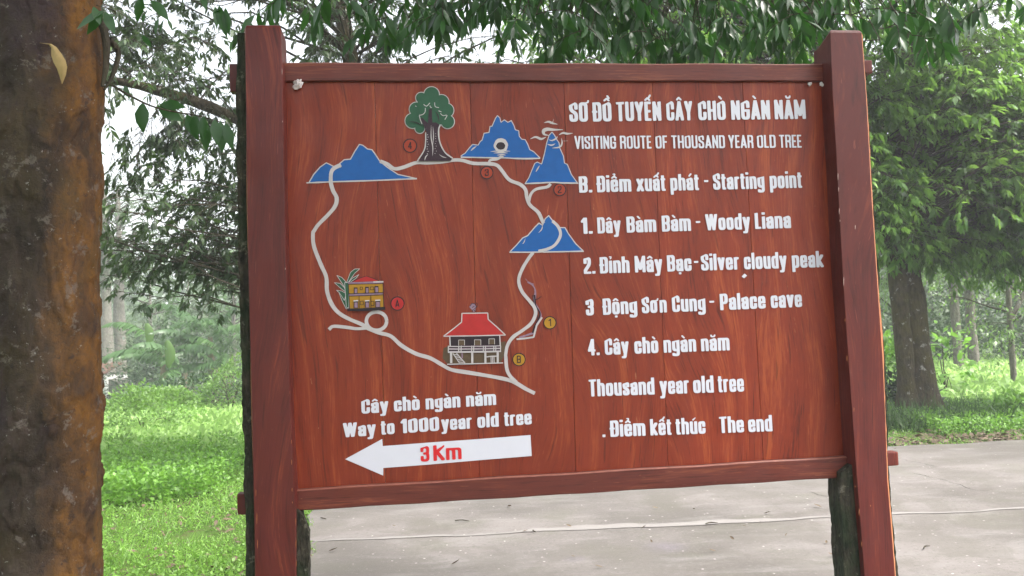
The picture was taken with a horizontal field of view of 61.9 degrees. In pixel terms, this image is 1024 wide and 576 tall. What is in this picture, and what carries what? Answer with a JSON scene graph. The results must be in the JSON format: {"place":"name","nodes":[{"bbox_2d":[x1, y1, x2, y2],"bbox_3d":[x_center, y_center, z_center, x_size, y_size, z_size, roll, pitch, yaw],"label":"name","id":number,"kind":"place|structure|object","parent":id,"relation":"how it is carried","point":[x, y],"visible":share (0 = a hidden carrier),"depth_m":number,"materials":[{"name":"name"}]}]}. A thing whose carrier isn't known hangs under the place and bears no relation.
{"place":"outdoors","nodes":[
{"label":"outdoors","id":0,"kind":"place"},
{"bbox_2d":[101,412,242,572],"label":"tall grass","id":1,"kind":"structure","parent":0,"point":[152,550],"depth_m":6.52,"materials":[{"name":"green plant"}]},
{"bbox_2d":[99,0,1023,303],"label":"sky","id":2,"kind":"structure","parent":0,"point":[123,119],"materials":[{"name":"white"}]},
{"bbox_2d":[102,250,1023,575],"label":"ground","id":3,"kind":"structure","parent":0,"point":[204,530],"depth_m":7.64,"materials":[{"name":"plant"}]},
{"bbox_2d":[102,362,137,399],"bbox_3d":[-19.391,4.464,38.777,4.025,2.117,1.966,-3,-3,12],"label":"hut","id":4,"kind":"object","parent":3,"relation":"on","point":[111,377],"visible":0.09,"depth_m":38.17,"materials":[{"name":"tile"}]},
{"bbox_2d":[100,431,140,461],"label":"weed clump","id":5,"kind":"object","parent":3,"relation":"on","point":[121,435],"visible":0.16,"depth_m":12.08,"materials":[{"name":"green plant"}]},
{"bbox_2d":[100,187,167,374],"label":"background tree","id":6,"kind":"object","parent":3,"relation":"on","point":[106,337],"visible":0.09,"depth_m":46.81,"materials":[{"name":"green plant"}]},
{"bbox_2d":[100,171,181,374],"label":"background tree","id":7,"kind":"object","parent":3,"relation":"on","point":[119,310],"visible":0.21,"depth_m":48.85,"materials":[{"name":"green plant"}]},
{"bbox_2d":[104,378,193,438],"bbox_3d":[-6.199,2.070,14.387,1.590,1.130,1.338,-5,-4,41],"label":"bush","id":8,"kind":"object","parent":3,"relation":"on","point":[133,409],"visible":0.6,"depth_m":14.34,"materials":[{"name":"green plant"}]},
{"bbox_2d":[125,458,181,484],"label":"weed clump","id":9,"kind":"object","parent":3,"relation":"on","point":[156,466],"visible":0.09,"depth_m":10.09,"materials":[{"name":"green plant"}]},
{"bbox_2d":[105,383,212,420],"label":"bush","id":10,"kind":"object","parent":3,"relation":"on","point":[191,399],"visible":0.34,"depth_m":18.65,"materials":[{"name":"green plant"}]},
{"bbox_2d":[111,269,215,383],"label":"background tree","id":11,"kind":"object","parent":3,"relation":"on","point":[131,304],"visible":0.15,"depth_m":51.90,"materials":[{"name":"green plant"}]},
{"bbox_2d":[137,400,192,422],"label":"weed clump","id":12,"kind":"object","parent":3,"relation":"on","point":[167,408],"visible":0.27,"depth_m":17.39,"materials":[{"name":"green plant"}]},
{"bbox_2d":[101,287,235,399],"bbox_3d":[-12.543,2.464,30.634,4.863,5.245,3.765,-5,-4,45],"label":"banana plant","id":13,"kind":"object","parent":3,"relation":"on","point":[165,361],"visible":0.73,"depth_m":30.46,"materials":[{"name":"green plant"}]},
{"bbox_2d":[102,321,240,396],"bbox_3d":[-12.973,3.273,38.652,9.920,4.294,8.728,1,-4,-43],"label":"bush","id":14,"kind":"object","parent":3,"relation":"on","point":[182,360],"visible":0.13,"depth_m":37.60,"materials":[{"name":"green plant"}]},
{"bbox_2d":[102,300,241,399],"bbox_3d":[-15.229,3.065,37.742,6.791,4.943,5.528,-3,-3,19],"label":"bush","id":15,"kind":"object","parent":3,"relation":"on","point":[134,372],"visible":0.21,"depth_m":37.18,"materials":[{"name":"green plant"}]},
{"bbox_2d":[100,420,244,508],"bbox_3d":[-5.891,2.229,11.215,5.618,0.417,5.494,-2,-3,0],"label":"ground cover","id":16,"kind":"object","parent":3,"relation":"on","point":[130,476],"visible":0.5,"depth_m":9.58,"materials":[{"name":"green plant"}]},
{"bbox_2d":[111,369,241,408],"bbox_3d":[-8.481,2.798,22.366,4.652,1.374,4.098,0,-4,-34],"label":"bush","id":17,"kind":"object","parent":3,"relation":"on","point":[189,384],"visible":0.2,"depth_m":22.25,"materials":[{"name":"green plant"}]},
{"bbox_2d":[126,275,241,391],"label":"background tree","id":18,"kind":"object","parent":3,"relation":"on","point":[179,318],"visible":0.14,"depth_m":53.33,"materials":[{"name":"green plant"}]},
{"bbox_2d":[141,281,241,402],"bbox_3d":[-11.400,1.953,31.436,5.399,6.298,3.765,-4,-4,31],"label":"banana plant","id":19,"kind":"object","parent":3,"relation":"on","point":[218,332],"visible":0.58,"depth_m":31.20,"materials":[{"name":"green plant"}]},
{"bbox_2d":[175,407,216,429],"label":"weed clump","id":20,"kind":"object","parent":3,"relation":"on","point":[195,416],"visible":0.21,"depth_m":15.49,"materials":[{"name":"green plant"}]},
{"bbox_2d":[153,265,241,385],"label":"background tree","id":21,"kind":"object","parent":3,"relation":"on","point":[233,319],"visible":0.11,"depth_m":49.66,"materials":[{"name":"green plant"}]},
{"bbox_2d":[102,492,312,575],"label":"leaf litter","id":22,"kind":"object","parent":3,"relation":"on","point":[215,523],"visible":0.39,"depth_m":6.99,"materials":[{"name":"green plant"}]},
{"bbox_2d":[194,352,241,411],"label":"bush","id":23,"kind":"object","parent":3,"relation":"on","point":[218,375],"visible":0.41,"depth_m":19.73,"materials":[{"name":"green plant"}]},
{"bbox_2d":[199,428,236,459],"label":"weed clump","id":24,"kind":"object","parent":3,"relation":"on","point":[220,432],"visible":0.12,"depth_m":11.94,"materials":[{"name":"green plant"}]},
{"bbox_2d":[100,0,566,326],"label":"broadleaf tree","id":25,"kind":"object","parent":3,"relation":"on","point":[201,258],"visible":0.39,"depth_m":9.99,"materials":[{"name":"green plant"}]},
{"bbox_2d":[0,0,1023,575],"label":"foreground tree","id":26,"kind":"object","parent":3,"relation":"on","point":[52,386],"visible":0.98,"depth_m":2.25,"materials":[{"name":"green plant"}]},
{"bbox_2d":[42,43,66,83],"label":"dead leaf","id":27,"kind":"object","parent":26,"relation":"attached to","point":[59,60],"visible":1,"depth_m":2.17,"materials":[{"name":"beige plant"}]},
{"bbox_2d":[100,88,1022,383],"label":"distant wood","id":28,"kind":"object","parent":3,"relation":"on","point":[136,314],"visible":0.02,"depth_m":69.57,"materials":[{"name":"plant"}]},
{"bbox_2d":[100,344,1023,462],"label":"ground cover","id":29,"kind":"object","parent":3,"relation":"on","point":[988,382],"visible":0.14,"depth_m":15.60,"materials":[{"name":"green plant"}]},
{"bbox_2d":[493,0,948,158],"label":"broadleaf tree","id":30,"kind":"object","parent":3,"relation":"on","point":[674,16],"visible":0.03,"depth_m":12.11,"materials":[{"name":"green plant"}]},
{"bbox_2d":[740,0,1023,409],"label":"twin trunk tree","id":31,"kind":"object","parent":3,"relation":"on","point":[966,212],"visible":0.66,"depth_m":12.65,"materials":[{"name":"green plant"}]},
{"bbox_2d":[879,255,947,369],"bbox_3d":[11.101,-1.247,25.016,5.030,7.730,4.721,0,-4,-42],"label":"background tree","id":32,"kind":"object","parent":3,"relation":"on","point":[883,283],"visible":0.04,"depth_m":24.51,"materials":[{"name":"green plant"}]},
{"bbox_2d":[883,326,946,400],"bbox_3d":[6.856,1.458,15.370,2.207,1.811,1.675,0,-4,-36],"label":"bush","id":33,"kind":"object","parent":3,"relation":"on","point":[888,345],"visible":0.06,"depth_m":15.18,"materials":[{"name":"green plant"}]},
{"bbox_2d":[885,365,948,410],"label":"bush","id":34,"kind":"object","parent":3,"relation":"on","point":[891,386],"visible":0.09,"depth_m":13.69,"materials":[{"name":"green plant"}]},
{"bbox_2d":[879,254,960,333],"bbox_3d":[14.335,-1.474,35.305,8.074,11.023,7.499,-2,-3,0],"label":"background tree","id":35,"kind":"object","parent":3,"relation":"on","point":[928,295],"visible":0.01,"depth_m":34.13,"materials":[{"name":"green plant"}]},
{"bbox_2d":[879,265,994,351],"bbox_3d":[17.862,-1.833,36.177,8.348,12.328,7.521,-2,-3,0],"label":"background tree","id":36,"kind":"object","parent":3,"relation":"on","point":[946,289],"visible":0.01,"depth_m":35.75,"materials":[{"name":"green plant"}]},
{"bbox_2d":[878,116,1018,372],"bbox_3d":[11.891,-1.417,23.035,4.249,7.843,4.551,-2,-3,0],"label":"background tree","id":37,"kind":"object","parent":3,"relation":"on","point":[955,312],"visible":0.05,"depth_m":22.86,"materials":[{"name":"green plant"}]},
{"bbox_2d":[880,279,1023,368],"bbox_3d":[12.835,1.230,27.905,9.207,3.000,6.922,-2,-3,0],"label":"bush","id":38,"kind":"object","parent":3,"relation":"on","point":[939,326],"visible":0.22,"depth_m":27.01,"materials":[{"name":"green plant"}]},
{"bbox_2d":[887,395,1023,436],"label":"ground cover","id":39,"kind":"object","parent":3,"relation":"on","point":[955,420],"visible":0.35,"depth_m":11.52,"materials":[{"name":"green plant"}]},
{"bbox_2d":[888,428,1023,445],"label":"leaf litter","id":40,"kind":"object","parent":3,"relation":"on","point":[946,439],"visible":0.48,"depth_m":10.80,"materials":[{"name":"plant"}]},
{"bbox_2d":[930,320,983,398],"bbox_3d":[8.366,1.428,16.416,1.174,1.630,1.151,-2,-3,0],"label":"sapling","id":41,"kind":"object","parent":3,"relation":"on","point":[945,342],"visible":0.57,"depth_m":16.40,"materials":[{"name":"green plant"}]},
{"bbox_2d":[927,98,1000,363],"bbox_3d":[12.906,-1.665,24.018,4.571,8.353,4.224,-1,-3,-19],"label":"background tree","id":42,"kind":"object","parent":3,"relation":"on","point":[974,355],"visible":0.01,"depth_m":23.86,"materials":[{"name":"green plant"}]},
{"bbox_2d":[922,259,1023,380],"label":"background tree","id":43,"kind":"object","parent":3,"relation":"on","point":[1011,314],"visible":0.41,"depth_m":17.21,"materials":[{"name":"green plant"}]},
{"bbox_2d":[923,101,1023,346],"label":"background tree","id":44,"kind":"object","parent":3,"relation":"on","point":[1001,298],"visible":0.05,"depth_m":33.79,"materials":[{"name":"green plant"}]},
{"bbox_2d":[952,387,1023,426],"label":"bush","id":45,"kind":"object","parent":3,"relation":"on","point":[1015,397],"visible":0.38,"depth_m":12.38,"materials":[{"name":"green plant"}]},
{"bbox_2d":[307,440,1023,575],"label":"pavement","id":46,"kind":"structure","parent":0,"point":[958,509],"depth_m":6.56,"materials":[{"name":"concrete"}]},
{"bbox_2d":[229,25,898,575],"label":"map signboard","id":47,"kind":"object","parent":46,"relation":"on","point":[509,281],"visible":1,"depth_m":3.10,"materials":[{"name":"brown wood"}]},
{"bbox_2d":[292,79,303,89],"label":"web clump","id":48,"kind":"object","parent":47,"relation":"attached to","point":[298,84],"visible":1,"depth_m":3.01,"materials":[{"name":"fabric"}]},
{"bbox_2d":[887,386,1023,432],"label":"tall grass","id":49,"kind":"structure","parent":0,"point":[898,421],"depth_m":12.09,"materials":[{"name":"green plant"}]}
]}

